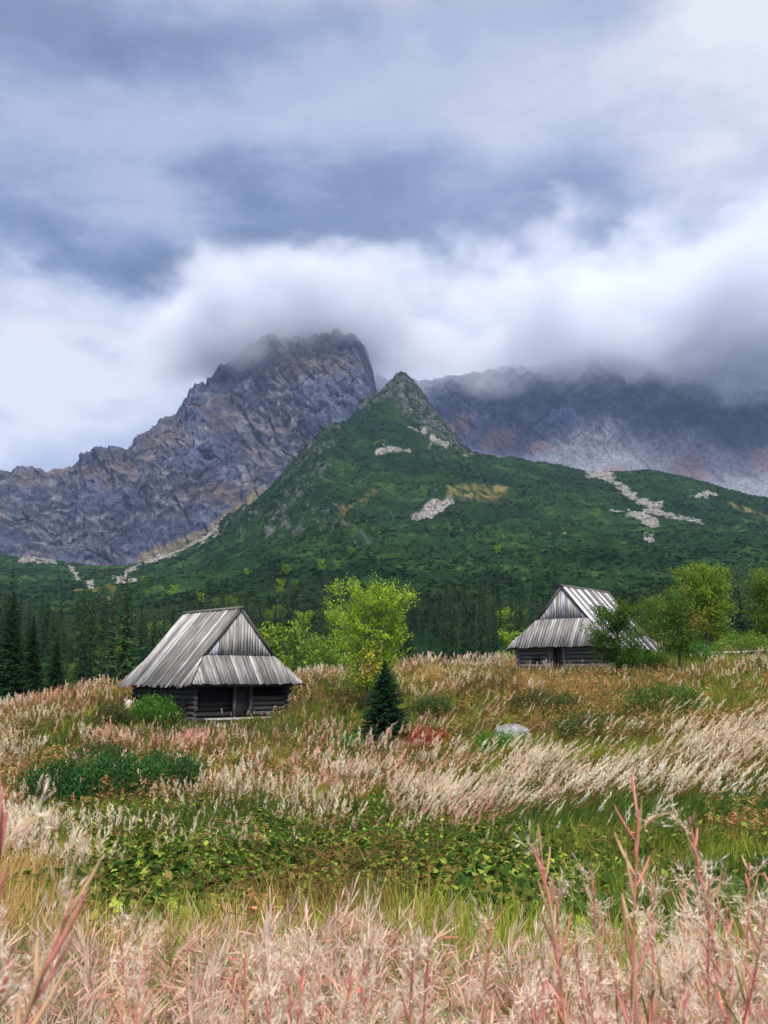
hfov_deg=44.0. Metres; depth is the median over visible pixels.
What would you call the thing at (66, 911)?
fireweed
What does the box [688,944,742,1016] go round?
fireweed
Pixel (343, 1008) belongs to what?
fireweed
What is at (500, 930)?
green grass
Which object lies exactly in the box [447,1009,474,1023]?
fireweed
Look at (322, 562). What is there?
bushy tree
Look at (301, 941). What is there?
fireweed
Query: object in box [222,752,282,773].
leafy shrub
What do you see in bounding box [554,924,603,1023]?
fireweed
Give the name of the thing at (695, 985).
fireweed
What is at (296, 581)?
bushy tree
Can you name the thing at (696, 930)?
fireweed
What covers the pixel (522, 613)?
bushy tree
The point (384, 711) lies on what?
spruce
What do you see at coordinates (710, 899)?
fireweed
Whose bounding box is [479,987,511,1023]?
fireweed
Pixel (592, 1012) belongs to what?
fireweed
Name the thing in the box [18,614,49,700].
spruce tree
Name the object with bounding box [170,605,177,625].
forest spruce
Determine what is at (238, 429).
rocky mountain
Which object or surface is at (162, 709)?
leafy shrub
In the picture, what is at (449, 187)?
sky
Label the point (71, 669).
bushy tree
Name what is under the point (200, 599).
forest spruce
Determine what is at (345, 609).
bushy tree
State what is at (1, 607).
forest spruce
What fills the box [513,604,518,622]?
forest spruce
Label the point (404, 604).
forest spruce
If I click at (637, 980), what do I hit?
fireweed
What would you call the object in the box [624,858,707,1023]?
fireweed
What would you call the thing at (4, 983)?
fireweed
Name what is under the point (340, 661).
bushy tree
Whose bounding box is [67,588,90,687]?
forest spruce
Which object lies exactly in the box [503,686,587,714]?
leafy shrub
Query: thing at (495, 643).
forest spruce
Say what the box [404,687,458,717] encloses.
leafy shrub
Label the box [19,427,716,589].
scree
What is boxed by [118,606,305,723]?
log hut
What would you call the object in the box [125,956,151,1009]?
fireweed
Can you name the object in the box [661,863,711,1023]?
fireweed
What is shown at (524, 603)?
forest spruce
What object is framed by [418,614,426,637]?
forest spruce
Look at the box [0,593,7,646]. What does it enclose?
forest spruce
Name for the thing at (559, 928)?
fireweed
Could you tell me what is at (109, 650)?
forest spruce
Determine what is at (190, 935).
fireweed
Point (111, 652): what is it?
forest spruce
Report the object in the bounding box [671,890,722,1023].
fireweed
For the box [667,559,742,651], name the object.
leafy tree
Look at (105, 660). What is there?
forest spruce
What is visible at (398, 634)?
bushy tree
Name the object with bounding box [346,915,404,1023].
fireweed
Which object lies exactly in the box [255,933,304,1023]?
fireweed
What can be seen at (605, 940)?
fireweed
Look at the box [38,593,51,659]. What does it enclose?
forest spruce
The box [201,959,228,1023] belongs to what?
fireweed
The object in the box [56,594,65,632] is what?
forest spruce
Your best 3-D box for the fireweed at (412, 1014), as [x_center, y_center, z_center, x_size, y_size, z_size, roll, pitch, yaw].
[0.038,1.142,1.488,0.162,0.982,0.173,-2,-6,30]
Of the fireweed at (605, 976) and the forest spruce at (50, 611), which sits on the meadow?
the fireweed at (605, 976)
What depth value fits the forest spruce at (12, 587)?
89.85 m
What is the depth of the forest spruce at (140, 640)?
140.44 m
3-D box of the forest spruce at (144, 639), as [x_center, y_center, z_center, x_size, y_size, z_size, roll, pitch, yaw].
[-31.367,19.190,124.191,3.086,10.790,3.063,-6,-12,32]
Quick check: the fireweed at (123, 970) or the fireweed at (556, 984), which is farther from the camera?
the fireweed at (556, 984)
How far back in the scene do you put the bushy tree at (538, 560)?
458.64 m
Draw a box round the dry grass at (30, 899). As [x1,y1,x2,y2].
[0,651,767,1004]
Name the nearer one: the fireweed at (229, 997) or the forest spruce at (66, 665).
the fireweed at (229, 997)
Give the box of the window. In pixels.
[532,656,540,663]
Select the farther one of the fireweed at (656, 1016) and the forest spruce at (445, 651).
the forest spruce at (445, 651)
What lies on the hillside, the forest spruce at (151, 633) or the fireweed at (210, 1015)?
the forest spruce at (151, 633)
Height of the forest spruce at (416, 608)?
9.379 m
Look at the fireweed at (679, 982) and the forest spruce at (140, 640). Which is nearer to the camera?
the fireweed at (679, 982)
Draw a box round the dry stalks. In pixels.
[0,663,766,954]
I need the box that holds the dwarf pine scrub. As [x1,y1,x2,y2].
[0,373,767,655]
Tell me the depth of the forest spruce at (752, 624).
131.94 m
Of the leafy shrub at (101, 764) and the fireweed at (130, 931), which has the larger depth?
the leafy shrub at (101, 764)
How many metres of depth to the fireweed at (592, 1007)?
2.80 m
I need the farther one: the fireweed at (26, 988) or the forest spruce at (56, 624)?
the forest spruce at (56, 624)
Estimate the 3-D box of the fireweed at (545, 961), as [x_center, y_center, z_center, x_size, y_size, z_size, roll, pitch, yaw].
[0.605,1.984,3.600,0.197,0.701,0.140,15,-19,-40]
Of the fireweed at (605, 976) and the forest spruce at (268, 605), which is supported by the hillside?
the forest spruce at (268, 605)
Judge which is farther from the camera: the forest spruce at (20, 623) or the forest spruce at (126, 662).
the forest spruce at (20, 623)
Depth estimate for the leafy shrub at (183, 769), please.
24.90 m
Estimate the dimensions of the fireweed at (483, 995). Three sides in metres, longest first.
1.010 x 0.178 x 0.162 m
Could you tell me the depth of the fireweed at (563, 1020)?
1.62 m
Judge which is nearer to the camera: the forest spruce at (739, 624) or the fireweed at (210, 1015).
the fireweed at (210, 1015)
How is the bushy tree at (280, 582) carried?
on the hillside
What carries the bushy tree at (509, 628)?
on the hillside
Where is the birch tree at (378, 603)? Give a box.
[319,573,419,708]
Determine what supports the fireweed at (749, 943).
on the meadow
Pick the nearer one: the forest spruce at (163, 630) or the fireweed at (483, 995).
the fireweed at (483, 995)
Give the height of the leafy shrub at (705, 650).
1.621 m
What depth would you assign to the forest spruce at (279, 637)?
124.38 m
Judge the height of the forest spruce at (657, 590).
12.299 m
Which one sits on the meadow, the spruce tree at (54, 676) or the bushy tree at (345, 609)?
the spruce tree at (54, 676)
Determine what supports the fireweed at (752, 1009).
on the meadow
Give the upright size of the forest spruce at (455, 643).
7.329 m
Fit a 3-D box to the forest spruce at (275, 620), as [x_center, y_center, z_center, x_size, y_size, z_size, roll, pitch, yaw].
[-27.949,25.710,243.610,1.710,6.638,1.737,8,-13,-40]
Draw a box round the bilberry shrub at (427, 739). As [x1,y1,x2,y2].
[404,722,454,749]
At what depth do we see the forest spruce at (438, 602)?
271.66 m
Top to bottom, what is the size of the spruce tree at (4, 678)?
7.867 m
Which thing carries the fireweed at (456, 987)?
on the meadow
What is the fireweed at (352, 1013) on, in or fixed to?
on the meadow
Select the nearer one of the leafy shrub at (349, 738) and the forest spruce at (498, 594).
the leafy shrub at (349, 738)
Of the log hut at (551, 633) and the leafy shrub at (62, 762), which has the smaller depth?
the leafy shrub at (62, 762)
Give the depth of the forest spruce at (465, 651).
117.19 m
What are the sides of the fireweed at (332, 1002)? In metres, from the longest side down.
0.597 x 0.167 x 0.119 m
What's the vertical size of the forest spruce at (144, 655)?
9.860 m
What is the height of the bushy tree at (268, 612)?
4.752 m
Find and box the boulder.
[494,723,529,741]
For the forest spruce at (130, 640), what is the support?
on the meadow
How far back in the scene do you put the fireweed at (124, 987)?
2.84 m
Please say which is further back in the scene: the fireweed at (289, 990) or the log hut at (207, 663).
the log hut at (207, 663)
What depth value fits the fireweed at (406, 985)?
3.41 m
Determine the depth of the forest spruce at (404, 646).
151.00 m
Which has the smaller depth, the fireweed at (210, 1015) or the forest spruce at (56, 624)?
the fireweed at (210, 1015)
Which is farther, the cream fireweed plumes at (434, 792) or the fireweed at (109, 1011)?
the cream fireweed plumes at (434, 792)
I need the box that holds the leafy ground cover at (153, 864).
[0,647,767,964]
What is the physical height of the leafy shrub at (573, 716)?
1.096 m
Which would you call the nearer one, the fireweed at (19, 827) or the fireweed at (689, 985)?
the fireweed at (19, 827)
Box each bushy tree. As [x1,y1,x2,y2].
[66,663,79,685]
[92,644,113,675]
[103,646,121,674]
[104,634,137,671]
[138,609,152,619]
[145,618,171,643]
[169,585,177,594]
[211,597,218,606]
[220,594,238,606]
[258,618,317,674]
[262,609,274,623]
[268,627,287,650]
[271,604,284,618]
[275,578,286,590]
[281,564,291,574]
[289,579,298,591]
[294,610,313,633]
[297,629,333,673]
[305,640,341,673]
[317,558,325,570]
[324,611,346,642]
[326,631,363,673]
[336,601,357,624]
[348,547,355,554]
[391,621,410,652]
[492,621,527,657]
[494,545,500,553]
[495,607,514,629]
[496,628,523,661]
[514,607,527,619]
[534,556,541,566]
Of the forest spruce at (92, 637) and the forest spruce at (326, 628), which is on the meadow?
the forest spruce at (92, 637)
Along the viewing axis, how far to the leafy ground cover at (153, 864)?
11.63 m
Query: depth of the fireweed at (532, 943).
4.76 m
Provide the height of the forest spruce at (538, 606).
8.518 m
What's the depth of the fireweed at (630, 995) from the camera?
3.13 m
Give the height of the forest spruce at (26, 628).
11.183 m
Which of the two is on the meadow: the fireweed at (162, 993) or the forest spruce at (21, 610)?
the fireweed at (162, 993)
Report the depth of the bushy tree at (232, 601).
282.56 m
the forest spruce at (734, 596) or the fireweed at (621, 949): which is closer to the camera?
the fireweed at (621, 949)
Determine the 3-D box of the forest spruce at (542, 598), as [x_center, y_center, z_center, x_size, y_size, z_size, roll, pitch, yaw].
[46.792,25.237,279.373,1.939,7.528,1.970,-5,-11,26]
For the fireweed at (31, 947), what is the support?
on the meadow
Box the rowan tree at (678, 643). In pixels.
[642,583,712,671]
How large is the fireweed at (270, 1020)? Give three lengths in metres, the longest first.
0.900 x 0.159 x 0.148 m
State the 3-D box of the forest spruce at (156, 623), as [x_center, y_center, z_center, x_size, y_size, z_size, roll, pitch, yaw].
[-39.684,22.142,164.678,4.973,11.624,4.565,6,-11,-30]
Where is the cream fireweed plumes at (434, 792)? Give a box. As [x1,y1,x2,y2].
[0,640,767,873]
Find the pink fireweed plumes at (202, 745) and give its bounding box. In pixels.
[0,655,767,863]
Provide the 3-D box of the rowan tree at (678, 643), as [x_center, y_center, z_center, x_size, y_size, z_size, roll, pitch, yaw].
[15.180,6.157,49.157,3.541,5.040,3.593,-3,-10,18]
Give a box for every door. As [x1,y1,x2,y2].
[237,687,247,716]
[553,647,562,668]
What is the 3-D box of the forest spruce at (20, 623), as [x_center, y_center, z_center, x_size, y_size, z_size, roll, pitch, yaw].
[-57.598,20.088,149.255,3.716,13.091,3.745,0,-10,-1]
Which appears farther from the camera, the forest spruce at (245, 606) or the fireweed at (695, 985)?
the forest spruce at (245, 606)
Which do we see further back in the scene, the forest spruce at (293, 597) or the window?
the forest spruce at (293, 597)
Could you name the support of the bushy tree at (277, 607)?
on the hillside
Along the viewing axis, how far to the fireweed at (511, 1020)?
2.40 m
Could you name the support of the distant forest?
on the hillside
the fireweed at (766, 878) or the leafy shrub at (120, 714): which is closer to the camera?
the fireweed at (766, 878)
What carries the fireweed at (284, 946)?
on the meadow
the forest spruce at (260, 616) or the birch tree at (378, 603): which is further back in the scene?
the forest spruce at (260, 616)
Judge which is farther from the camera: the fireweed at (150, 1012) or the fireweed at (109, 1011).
the fireweed at (109, 1011)
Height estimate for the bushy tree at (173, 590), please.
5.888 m
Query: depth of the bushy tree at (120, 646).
156.51 m
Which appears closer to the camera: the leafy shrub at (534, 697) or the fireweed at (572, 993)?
the fireweed at (572, 993)
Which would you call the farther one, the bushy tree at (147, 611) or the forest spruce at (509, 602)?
the bushy tree at (147, 611)
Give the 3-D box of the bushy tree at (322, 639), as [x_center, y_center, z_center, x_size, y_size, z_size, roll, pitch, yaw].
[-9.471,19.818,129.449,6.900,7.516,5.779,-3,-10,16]
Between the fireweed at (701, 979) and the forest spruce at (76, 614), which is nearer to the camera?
the fireweed at (701, 979)
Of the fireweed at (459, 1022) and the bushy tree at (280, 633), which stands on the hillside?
the bushy tree at (280, 633)
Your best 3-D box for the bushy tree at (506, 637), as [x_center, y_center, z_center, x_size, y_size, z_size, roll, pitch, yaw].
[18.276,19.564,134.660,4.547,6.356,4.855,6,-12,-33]
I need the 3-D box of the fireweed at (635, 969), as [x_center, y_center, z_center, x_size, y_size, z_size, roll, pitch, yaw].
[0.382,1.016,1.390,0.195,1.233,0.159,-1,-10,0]
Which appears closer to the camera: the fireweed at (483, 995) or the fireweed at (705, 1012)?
the fireweed at (483, 995)
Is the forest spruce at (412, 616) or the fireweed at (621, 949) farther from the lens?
the forest spruce at (412, 616)
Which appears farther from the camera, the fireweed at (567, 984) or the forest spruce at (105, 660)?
the forest spruce at (105, 660)
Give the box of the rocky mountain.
[0,328,376,565]
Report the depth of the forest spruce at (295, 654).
109.16 m
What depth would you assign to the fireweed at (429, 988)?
2.58 m
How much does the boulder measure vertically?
0.738 m
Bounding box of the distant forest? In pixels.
[0,545,763,651]
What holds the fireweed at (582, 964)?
on the meadow
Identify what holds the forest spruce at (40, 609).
on the hillside
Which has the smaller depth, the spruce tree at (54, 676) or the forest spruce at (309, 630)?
the spruce tree at (54, 676)
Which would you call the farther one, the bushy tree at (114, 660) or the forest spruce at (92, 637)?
the bushy tree at (114, 660)
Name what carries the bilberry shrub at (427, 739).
on the meadow
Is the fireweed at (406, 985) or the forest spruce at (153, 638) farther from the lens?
the forest spruce at (153, 638)
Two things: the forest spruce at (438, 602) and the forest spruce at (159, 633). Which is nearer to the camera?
the forest spruce at (159, 633)
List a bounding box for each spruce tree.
[0,591,35,702]
[0,626,14,706]
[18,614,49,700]
[42,638,66,695]
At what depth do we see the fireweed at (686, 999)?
1.37 m
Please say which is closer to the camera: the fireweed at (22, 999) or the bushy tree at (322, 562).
the fireweed at (22, 999)
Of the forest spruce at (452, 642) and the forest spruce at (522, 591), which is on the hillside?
the forest spruce at (522, 591)
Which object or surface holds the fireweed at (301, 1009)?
on the meadow
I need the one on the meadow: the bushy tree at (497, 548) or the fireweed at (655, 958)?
the fireweed at (655, 958)
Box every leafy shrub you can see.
[2,750,110,806]
[55,742,171,804]
[64,734,135,770]
[84,698,139,725]
[122,741,211,793]
[127,692,188,725]
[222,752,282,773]
[327,732,371,752]
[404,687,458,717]
[451,668,525,690]
[464,726,534,753]
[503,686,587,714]
[550,705,626,737]
[609,647,669,667]
[617,679,710,713]
[652,640,725,662]
[708,629,767,655]
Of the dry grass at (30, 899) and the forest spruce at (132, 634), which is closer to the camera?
the dry grass at (30, 899)
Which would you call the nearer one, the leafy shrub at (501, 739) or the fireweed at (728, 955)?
the fireweed at (728, 955)
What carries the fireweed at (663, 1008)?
on the meadow
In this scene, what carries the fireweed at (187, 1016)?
on the meadow
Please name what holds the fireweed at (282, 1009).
on the meadow
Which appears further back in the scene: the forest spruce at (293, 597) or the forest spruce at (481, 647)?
the forest spruce at (293, 597)
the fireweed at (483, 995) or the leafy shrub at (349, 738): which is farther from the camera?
the leafy shrub at (349, 738)
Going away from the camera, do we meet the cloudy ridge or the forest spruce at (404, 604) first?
the forest spruce at (404, 604)
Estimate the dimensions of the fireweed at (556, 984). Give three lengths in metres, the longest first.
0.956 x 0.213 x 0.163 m
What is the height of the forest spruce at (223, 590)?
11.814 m
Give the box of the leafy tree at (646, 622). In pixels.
[633,590,673,648]
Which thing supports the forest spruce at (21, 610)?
on the hillside
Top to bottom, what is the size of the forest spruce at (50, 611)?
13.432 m
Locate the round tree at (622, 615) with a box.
[578,594,659,678]
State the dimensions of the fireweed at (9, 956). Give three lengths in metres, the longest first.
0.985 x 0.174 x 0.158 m
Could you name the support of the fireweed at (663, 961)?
on the meadow
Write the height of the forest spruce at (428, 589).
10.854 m
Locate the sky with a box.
[0,0,767,471]
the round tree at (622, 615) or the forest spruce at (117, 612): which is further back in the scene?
the forest spruce at (117, 612)
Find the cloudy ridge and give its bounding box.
[374,357,767,496]
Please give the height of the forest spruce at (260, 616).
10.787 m
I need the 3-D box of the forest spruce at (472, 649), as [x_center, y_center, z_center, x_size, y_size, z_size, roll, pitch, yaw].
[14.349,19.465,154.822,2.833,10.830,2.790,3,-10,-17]
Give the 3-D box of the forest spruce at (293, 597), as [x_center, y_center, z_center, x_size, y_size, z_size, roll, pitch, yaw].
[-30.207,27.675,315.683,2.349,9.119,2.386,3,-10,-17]
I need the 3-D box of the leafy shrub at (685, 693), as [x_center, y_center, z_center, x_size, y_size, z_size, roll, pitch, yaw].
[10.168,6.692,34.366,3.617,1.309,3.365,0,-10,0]
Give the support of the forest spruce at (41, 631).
on the hillside
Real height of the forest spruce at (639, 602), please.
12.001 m
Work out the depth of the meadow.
38.67 m
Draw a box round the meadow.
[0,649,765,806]
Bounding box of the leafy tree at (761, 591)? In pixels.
[732,563,767,640]
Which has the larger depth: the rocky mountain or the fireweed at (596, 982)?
the rocky mountain
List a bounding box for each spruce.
[0,567,25,657]
[0,580,4,661]
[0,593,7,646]
[16,604,24,661]
[17,591,24,627]
[23,600,32,642]
[34,594,45,631]
[36,597,44,634]
[36,611,48,649]
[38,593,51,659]
[39,599,61,674]
[42,619,69,691]
[43,606,67,657]
[44,596,53,636]
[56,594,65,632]
[59,621,68,655]
[61,649,70,693]
[63,629,76,675]
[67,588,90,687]
[67,592,85,644]
[68,619,92,691]
[69,592,105,690]
[76,596,103,684]
[79,629,94,686]
[93,597,110,671]
[94,627,109,682]
[95,573,145,689]
[95,644,106,678]
[101,597,108,624]
[103,594,121,685]
[106,627,115,676]
[107,597,121,636]
[109,596,137,675]
[129,621,137,664]
[131,608,149,668]
[139,621,150,661]
[139,622,149,660]
[147,612,160,648]
[147,613,158,653]
[148,629,152,653]
[157,608,168,636]
[157,623,161,642]
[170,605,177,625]
[199,586,203,609]
[218,586,226,607]
[242,582,251,617]
[255,601,263,630]
[264,587,272,617]
[270,616,277,657]
[273,602,276,622]
[274,613,288,658]
[289,631,306,672]
[291,582,295,604]
[305,612,310,640]
[312,595,329,642]
[322,606,332,666]
[352,660,413,747]
[399,584,409,625]
[399,599,407,664]
[400,608,417,663]
[409,594,417,630]
[413,587,422,615]
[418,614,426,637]
[424,581,432,611]
[424,620,436,660]
[437,589,440,612]
[437,599,451,660]
[441,636,449,662]
[446,596,459,661]
[451,622,460,657]
[456,591,475,664]
[466,601,478,663]
[473,611,488,663]
[488,595,506,652]
[493,595,506,643]
[495,578,502,613]
[506,589,514,608]
[507,593,514,633]
[513,596,526,658]
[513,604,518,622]
[517,575,528,602]
[522,593,528,619]
[534,602,540,621]
[540,589,544,609]
[545,581,552,604]
[552,573,557,594]
[612,583,618,601]
[634,585,646,630]
[649,581,671,636]
[664,571,673,599]
[729,573,737,602]
[732,580,749,645]
[746,599,763,644]
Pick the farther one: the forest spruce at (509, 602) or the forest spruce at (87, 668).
the forest spruce at (509, 602)
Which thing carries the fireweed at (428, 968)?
on the meadow
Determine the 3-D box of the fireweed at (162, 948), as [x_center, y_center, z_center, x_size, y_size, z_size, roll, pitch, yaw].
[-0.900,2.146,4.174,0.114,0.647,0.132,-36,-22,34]
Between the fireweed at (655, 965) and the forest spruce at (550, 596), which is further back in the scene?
the forest spruce at (550, 596)
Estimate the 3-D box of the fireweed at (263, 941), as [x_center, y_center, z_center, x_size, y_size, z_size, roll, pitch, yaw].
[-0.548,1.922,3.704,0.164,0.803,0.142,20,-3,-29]
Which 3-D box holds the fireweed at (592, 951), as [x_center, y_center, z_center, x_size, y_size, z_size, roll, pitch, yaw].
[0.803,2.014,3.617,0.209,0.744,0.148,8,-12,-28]
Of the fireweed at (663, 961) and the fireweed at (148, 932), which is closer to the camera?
the fireweed at (663, 961)
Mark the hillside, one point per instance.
(485, 494)
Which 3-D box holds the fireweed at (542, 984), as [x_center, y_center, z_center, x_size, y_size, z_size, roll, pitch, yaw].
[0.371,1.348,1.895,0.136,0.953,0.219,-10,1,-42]
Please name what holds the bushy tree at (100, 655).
on the hillside
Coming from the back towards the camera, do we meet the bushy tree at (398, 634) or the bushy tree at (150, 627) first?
the bushy tree at (150, 627)
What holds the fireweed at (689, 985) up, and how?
on the meadow
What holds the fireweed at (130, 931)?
on the meadow
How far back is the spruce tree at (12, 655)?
61.20 m
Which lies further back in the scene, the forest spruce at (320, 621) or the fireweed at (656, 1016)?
the forest spruce at (320, 621)
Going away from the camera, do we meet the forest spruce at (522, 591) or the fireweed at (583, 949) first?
the fireweed at (583, 949)
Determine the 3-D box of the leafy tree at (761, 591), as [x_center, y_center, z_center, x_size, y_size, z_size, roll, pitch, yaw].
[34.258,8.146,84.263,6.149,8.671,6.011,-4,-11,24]
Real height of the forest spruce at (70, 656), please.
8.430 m
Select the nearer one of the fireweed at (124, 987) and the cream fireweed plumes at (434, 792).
the fireweed at (124, 987)
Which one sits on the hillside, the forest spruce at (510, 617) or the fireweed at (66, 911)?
the forest spruce at (510, 617)
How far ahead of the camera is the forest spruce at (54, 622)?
156.51 m
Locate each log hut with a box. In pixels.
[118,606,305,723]
[505,584,659,669]
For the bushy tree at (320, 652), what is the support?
on the meadow
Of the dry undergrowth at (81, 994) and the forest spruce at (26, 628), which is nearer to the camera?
the dry undergrowth at (81, 994)
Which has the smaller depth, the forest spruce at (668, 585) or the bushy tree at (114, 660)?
the bushy tree at (114, 660)
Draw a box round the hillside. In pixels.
[0,371,767,692]
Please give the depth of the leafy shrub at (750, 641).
67.68 m
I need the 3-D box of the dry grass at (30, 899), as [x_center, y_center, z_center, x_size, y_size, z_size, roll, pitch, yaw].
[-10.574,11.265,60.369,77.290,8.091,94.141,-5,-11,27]
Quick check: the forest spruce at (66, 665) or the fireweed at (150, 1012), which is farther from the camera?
the forest spruce at (66, 665)
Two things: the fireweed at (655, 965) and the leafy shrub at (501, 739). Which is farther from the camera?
the leafy shrub at (501, 739)
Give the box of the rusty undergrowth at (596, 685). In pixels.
[0,643,767,966]
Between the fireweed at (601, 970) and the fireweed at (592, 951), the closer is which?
the fireweed at (601, 970)
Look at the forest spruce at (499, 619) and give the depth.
194.51 m
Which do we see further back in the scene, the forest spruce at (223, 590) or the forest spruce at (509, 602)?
the forest spruce at (509, 602)
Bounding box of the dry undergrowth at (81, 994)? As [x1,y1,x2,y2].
[0,872,767,1023]
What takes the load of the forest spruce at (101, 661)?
on the hillside
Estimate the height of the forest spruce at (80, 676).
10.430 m
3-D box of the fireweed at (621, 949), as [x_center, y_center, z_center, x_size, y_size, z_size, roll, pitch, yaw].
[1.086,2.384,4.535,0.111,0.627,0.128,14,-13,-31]
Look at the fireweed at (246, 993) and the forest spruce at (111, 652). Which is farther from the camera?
the forest spruce at (111, 652)
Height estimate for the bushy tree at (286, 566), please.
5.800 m
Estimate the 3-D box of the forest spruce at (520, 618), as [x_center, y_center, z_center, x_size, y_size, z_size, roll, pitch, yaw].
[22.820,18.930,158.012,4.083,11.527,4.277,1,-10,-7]
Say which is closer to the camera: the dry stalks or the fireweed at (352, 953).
the fireweed at (352, 953)
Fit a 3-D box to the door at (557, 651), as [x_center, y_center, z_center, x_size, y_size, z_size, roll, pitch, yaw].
[10.223,8.774,55.424,0.800,1.850,0.060,-8,-13,39]
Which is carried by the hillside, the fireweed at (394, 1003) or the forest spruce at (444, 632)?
the forest spruce at (444, 632)
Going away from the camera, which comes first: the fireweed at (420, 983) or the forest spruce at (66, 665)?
the fireweed at (420, 983)
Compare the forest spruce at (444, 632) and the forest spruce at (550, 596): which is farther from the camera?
the forest spruce at (550, 596)
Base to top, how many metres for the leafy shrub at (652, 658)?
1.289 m
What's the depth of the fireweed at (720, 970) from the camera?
1.53 m
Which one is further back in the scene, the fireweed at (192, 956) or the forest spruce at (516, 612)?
the forest spruce at (516, 612)
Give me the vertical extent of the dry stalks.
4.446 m
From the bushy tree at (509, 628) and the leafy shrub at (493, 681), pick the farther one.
the bushy tree at (509, 628)
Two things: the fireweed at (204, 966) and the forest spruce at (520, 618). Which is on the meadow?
the fireweed at (204, 966)
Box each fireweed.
[0,769,66,988]
[0,922,31,1023]
[0,930,60,1023]
[7,956,41,1023]
[7,983,48,1019]
[15,826,101,1023]
[24,933,56,1018]
[92,992,122,1023]
[93,910,166,1023]
[100,905,166,1023]
[113,935,157,1023]
[117,956,131,1014]
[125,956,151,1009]
[127,915,136,965]
[137,912,160,957]
[143,957,169,1023]
[156,926,179,981]
[174,927,197,987]
[178,981,194,1023]
[181,925,229,1022]
[189,935,200,973]
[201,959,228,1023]
[211,985,285,1023]
[222,955,240,1023]
[229,927,266,1023]
[235,927,330,1023]
[241,909,277,996]
[246,967,299,1023]
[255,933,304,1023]
[260,917,304,988]
[270,947,334,1023]
[275,990,287,1023]
[276,947,332,1023]
[291,925,334,1019]
[293,933,370,1023]
[294,903,381,1023]
[318,982,353,1023]
[331,987,373,1023]
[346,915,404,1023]
[378,923,441,1023]
[384,984,409,1023]
[396,965,414,1023]
[400,905,444,1023]
[403,937,453,1023]
[416,971,431,1002]
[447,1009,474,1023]
[450,956,472,1021]
[463,894,559,1023]
[470,976,485,1019]
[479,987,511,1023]
[505,983,535,1023]
[505,1001,536,1023]
[511,811,571,1023]
[521,952,554,1023]
[523,922,541,960]
[523,937,564,997]
[530,939,578,1019]
[533,866,586,1023]
[540,906,569,1023]
[550,961,599,1023]
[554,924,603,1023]
[562,958,577,1010]
[567,959,611,1023]
[569,972,623,1023]
[571,850,662,1023]
[571,945,614,1013]
[572,952,591,1023]
[572,975,616,1023]
[573,923,589,984]
[578,881,627,984]
[597,952,625,1004]
[599,769,676,1023]
[601,926,629,970]
[609,917,650,1023]
[613,944,625,987]
[620,954,640,1023]
[621,976,675,1023]
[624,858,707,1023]
[636,918,690,1015]
[640,939,665,990]
[645,860,746,1023]
[645,969,670,1022]
[646,935,674,1013]
[653,795,767,1023]
[656,910,706,1016]
[657,921,710,1023]
[660,858,766,1023]
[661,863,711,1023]
[662,933,701,1023]
[670,913,726,1000]
[670,941,705,1021]
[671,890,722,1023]
[671,922,703,1023]
[673,851,767,1023]
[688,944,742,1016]
[703,882,767,1023]
[730,963,767,1023]
[743,898,767,998]
[761,872,767,990]
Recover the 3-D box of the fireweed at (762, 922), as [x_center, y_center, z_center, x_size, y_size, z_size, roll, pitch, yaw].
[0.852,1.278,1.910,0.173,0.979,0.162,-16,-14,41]
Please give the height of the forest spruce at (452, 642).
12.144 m
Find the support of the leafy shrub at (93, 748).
on the meadow
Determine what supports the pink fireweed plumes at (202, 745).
on the meadow
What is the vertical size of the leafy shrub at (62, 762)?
1.650 m
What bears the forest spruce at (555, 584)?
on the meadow
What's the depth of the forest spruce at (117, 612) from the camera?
232.23 m
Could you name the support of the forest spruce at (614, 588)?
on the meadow
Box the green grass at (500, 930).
[0,642,767,999]
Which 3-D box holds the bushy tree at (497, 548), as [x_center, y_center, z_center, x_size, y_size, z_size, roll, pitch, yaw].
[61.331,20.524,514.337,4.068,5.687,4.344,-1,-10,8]
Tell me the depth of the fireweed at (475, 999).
3.09 m
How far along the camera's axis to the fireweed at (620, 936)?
5.10 m
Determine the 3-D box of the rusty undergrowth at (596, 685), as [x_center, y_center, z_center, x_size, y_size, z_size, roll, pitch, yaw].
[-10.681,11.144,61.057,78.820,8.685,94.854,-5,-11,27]
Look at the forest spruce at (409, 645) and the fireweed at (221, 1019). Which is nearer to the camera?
the fireweed at (221, 1019)
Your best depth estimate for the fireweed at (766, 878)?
1.25 m
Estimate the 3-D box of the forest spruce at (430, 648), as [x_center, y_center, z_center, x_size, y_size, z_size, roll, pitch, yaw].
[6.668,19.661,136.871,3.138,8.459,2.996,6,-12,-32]
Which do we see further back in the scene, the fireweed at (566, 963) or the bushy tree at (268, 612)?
the bushy tree at (268, 612)
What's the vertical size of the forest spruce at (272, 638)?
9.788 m
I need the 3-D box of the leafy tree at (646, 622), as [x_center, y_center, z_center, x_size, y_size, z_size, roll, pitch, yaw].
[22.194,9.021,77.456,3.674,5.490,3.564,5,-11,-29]
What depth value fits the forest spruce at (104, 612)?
292.40 m
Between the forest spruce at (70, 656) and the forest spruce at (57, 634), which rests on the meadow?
the forest spruce at (57, 634)
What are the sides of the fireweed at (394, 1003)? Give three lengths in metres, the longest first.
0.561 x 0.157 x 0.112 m
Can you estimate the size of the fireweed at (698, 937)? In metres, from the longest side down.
0.834 x 0.234 x 0.166 m
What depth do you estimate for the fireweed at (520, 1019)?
2.39 m

